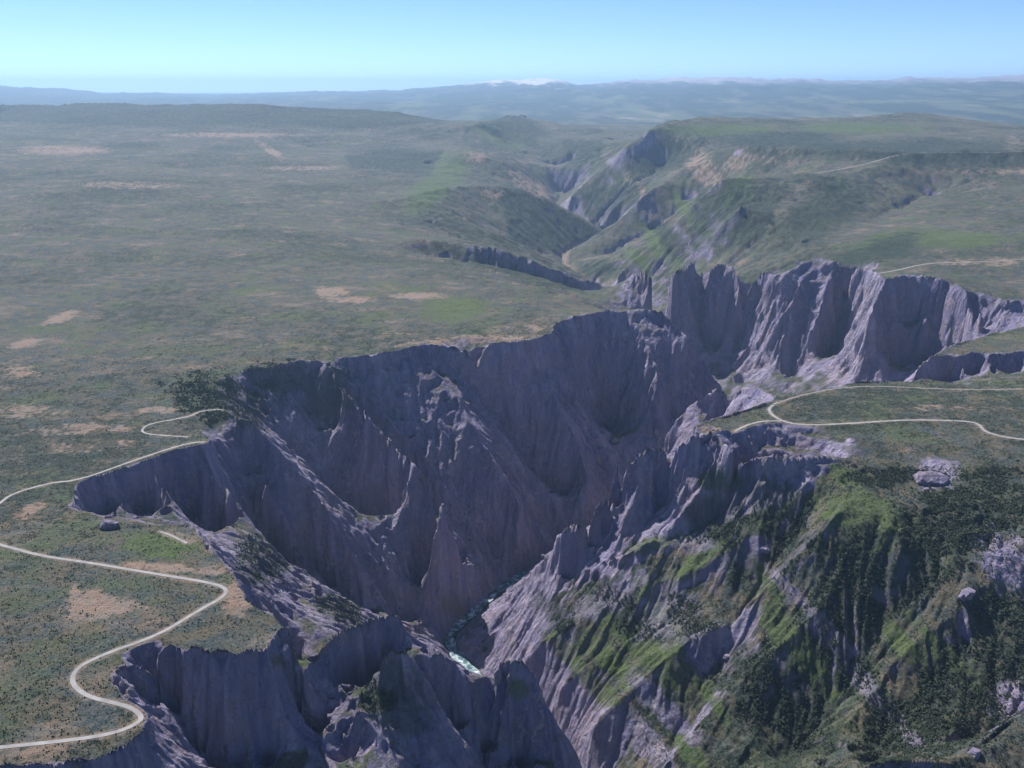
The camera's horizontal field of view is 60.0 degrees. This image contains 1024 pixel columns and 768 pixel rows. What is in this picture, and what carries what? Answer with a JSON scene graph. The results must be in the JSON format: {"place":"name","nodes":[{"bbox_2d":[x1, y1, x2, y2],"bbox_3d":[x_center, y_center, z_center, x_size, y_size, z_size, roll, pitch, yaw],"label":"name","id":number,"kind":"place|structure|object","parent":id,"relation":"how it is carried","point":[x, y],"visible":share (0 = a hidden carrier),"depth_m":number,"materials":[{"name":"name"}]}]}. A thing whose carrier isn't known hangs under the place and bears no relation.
{"place":"outdoors","nodes":[
{"label":"outdoors","id":0,"kind":"place"},
{"bbox_2d":[0,441,204,503],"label":"road","id":1,"kind":"structure","parent":0,"point":[4,499],"depth_m":2371.50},
{"bbox_2d":[0,543,227,748],"bbox_3d":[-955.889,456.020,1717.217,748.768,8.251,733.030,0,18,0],"label":"road","id":2,"kind":"structure","parent":0,"point":[78,689],"depth_m":1588.79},
{"bbox_2d":[160,531,187,542],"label":"path","id":3,"kind":"structure","parent":0,"point":[173,536],"depth_m":2055.20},
{"bbox_2d":[141,409,221,436],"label":"road","id":4,"kind":"structure","parent":0,"point":[142,429],"depth_m":2718.90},
{"bbox_2d":[445,569,530,675],"bbox_3d":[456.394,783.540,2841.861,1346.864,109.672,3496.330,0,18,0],"label":"river","id":5,"kind":"structure","parent":0,"point":[458,655],"depth_m":2963.74,"materials":[{"name":"liquid"}]},
{"bbox_2d":[0,103,1023,767],"bbox_3d":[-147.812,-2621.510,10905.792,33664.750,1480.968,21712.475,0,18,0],"label":"ground","id":6,"kind":"structure","parent":0,"point":[738,261],"depth_m":3181.09,"materials":[{"name":"green plant"}]},
{"bbox_2d":[100,520,120,529],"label":"rock block","id":7,"kind":"object","parent":6,"relation":"on","point":[107,524],"visible":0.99,"depth_m":2078.93,"materials":[{"name":"grey stone"}]},
{"bbox_2d":[280,643,289,661],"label":"rock block","id":8,"kind":"object","parent":6,"relation":"on","point":[285,651],"visible":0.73,"depth_m":1693.15,"materials":[{"name":"grey stone"}]},
{"bbox_2d":[494,668,501,685],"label":"rock tower","id":9,"kind":"structure","parent":6,"relation":"on","point":[497,676],"depth_m":1904.02,"materials":[{"name":"grey stone"}]},
{"bbox_2d":[0,300,1023,767],"bbox_3d":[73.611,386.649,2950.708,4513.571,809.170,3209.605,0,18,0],"label":"scrub","id":10,"kind":"object","parent":6,"relation":"on","point":[882,480],"visible":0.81,"depth_m":2063.95,"materials":[{"name":"green plant"}]},
{"bbox_2d":[652,428,658,434],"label":"rock outcrop","id":11,"kind":"object","parent":6,"relation":"on","point":[655,431],"visible":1,"depth_m":3772.38,"materials":[{"name":"grey stone"}]},
{"bbox_2d":[723,653,729,660],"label":"boulder","id":12,"kind":"object","parent":6,"relation":"on","point":[726,657],"visible":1,"depth_m":2129.46,"materials":[{"name":"grey stone"}]},
{"bbox_2d":[759,545,770,553],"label":"rock outcrop","id":13,"kind":"object","parent":6,"relation":"on","point":[765,549],"visible":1,"depth_m":2247.40,"materials":[{"name":"grey stone"}]},
{"bbox_2d":[913,471,947,485],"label":"rock outcrop","id":14,"kind":"object","parent":6,"relation":"on","point":[930,478],"visible":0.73,"depth_m":2227.96,"materials":[{"name":"grey stone"}]},
{"bbox_2d":[958,587,975,601],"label":"rock outcrop","id":15,"kind":"object","parent":6,"relation":"on","point":[968,593],"visible":1,"depth_m":1953.19,"materials":[{"name":"grey stone"}]},
{"bbox_2d":[967,747,980,758],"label":"rock fin","id":16,"kind":"object","parent":6,"relation":"on","point":[975,752],"visible":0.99,"depth_m":1520.65,"materials":[{"name":"grey stone"}]},
{"bbox_2d":[998,547,1015,560],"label":"rock outcrop","id":17,"kind":"object","parent":6,"relation":"on","point":[1007,551],"visible":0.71,"depth_m":2009.40,"materials":[{"name":"grey stone"}]},
{"bbox_2d":[1005,702,1016,714],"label":"rock fin","id":18,"kind":"object","parent":6,"relation":"on","point":[1011,708],"visible":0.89,"depth_m":1812.72,"materials":[{"name":"grey stone"}]},
{"bbox_2d":[0,75,1023,124],"bbox_3d":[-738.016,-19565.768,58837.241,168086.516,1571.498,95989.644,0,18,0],"label":"mountain range","id":19,"kind":"structure","parent":0,"point":[997,99],"depth_m":35096.68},
{"bbox_2d":[0,0,1023,124],"label":"sky","id":20,"kind":"structure","parent":0,"point":[130,46],"materials":[{"name":"blue"}]},
{"bbox_2d":[734,420,780,431],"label":"road","id":21,"kind":"structure","parent":0,"point":[753,423],"depth_m":2517.55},
{"bbox_2d":[777,386,1003,402],"bbox_3d":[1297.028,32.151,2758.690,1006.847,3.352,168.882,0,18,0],"label":"road","id":22,"kind":"structure","parent":0,"point":[892,386],"depth_m":2802.88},
{"bbox_2d":[768,403,1023,439],"bbox_3d":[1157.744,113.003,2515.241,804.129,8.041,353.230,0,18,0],"label":"road","id":23,"kind":"structure","parent":0,"point":[773,415],"depth_m":2537.76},
{"bbox_2d":[818,151,1023,172],"bbox_3d":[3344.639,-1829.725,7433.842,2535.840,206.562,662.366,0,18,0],"label":"road","id":24,"kind":"structure","parent":0,"point":[902,154],"depth_m":7670.26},
{"bbox_2d":[882,259,1018,272],"bbox_3d":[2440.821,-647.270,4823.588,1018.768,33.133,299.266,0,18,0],"label":"road","id":25,"kind":"structure","parent":0,"point":[947,262],"depth_m":4841.80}
]}

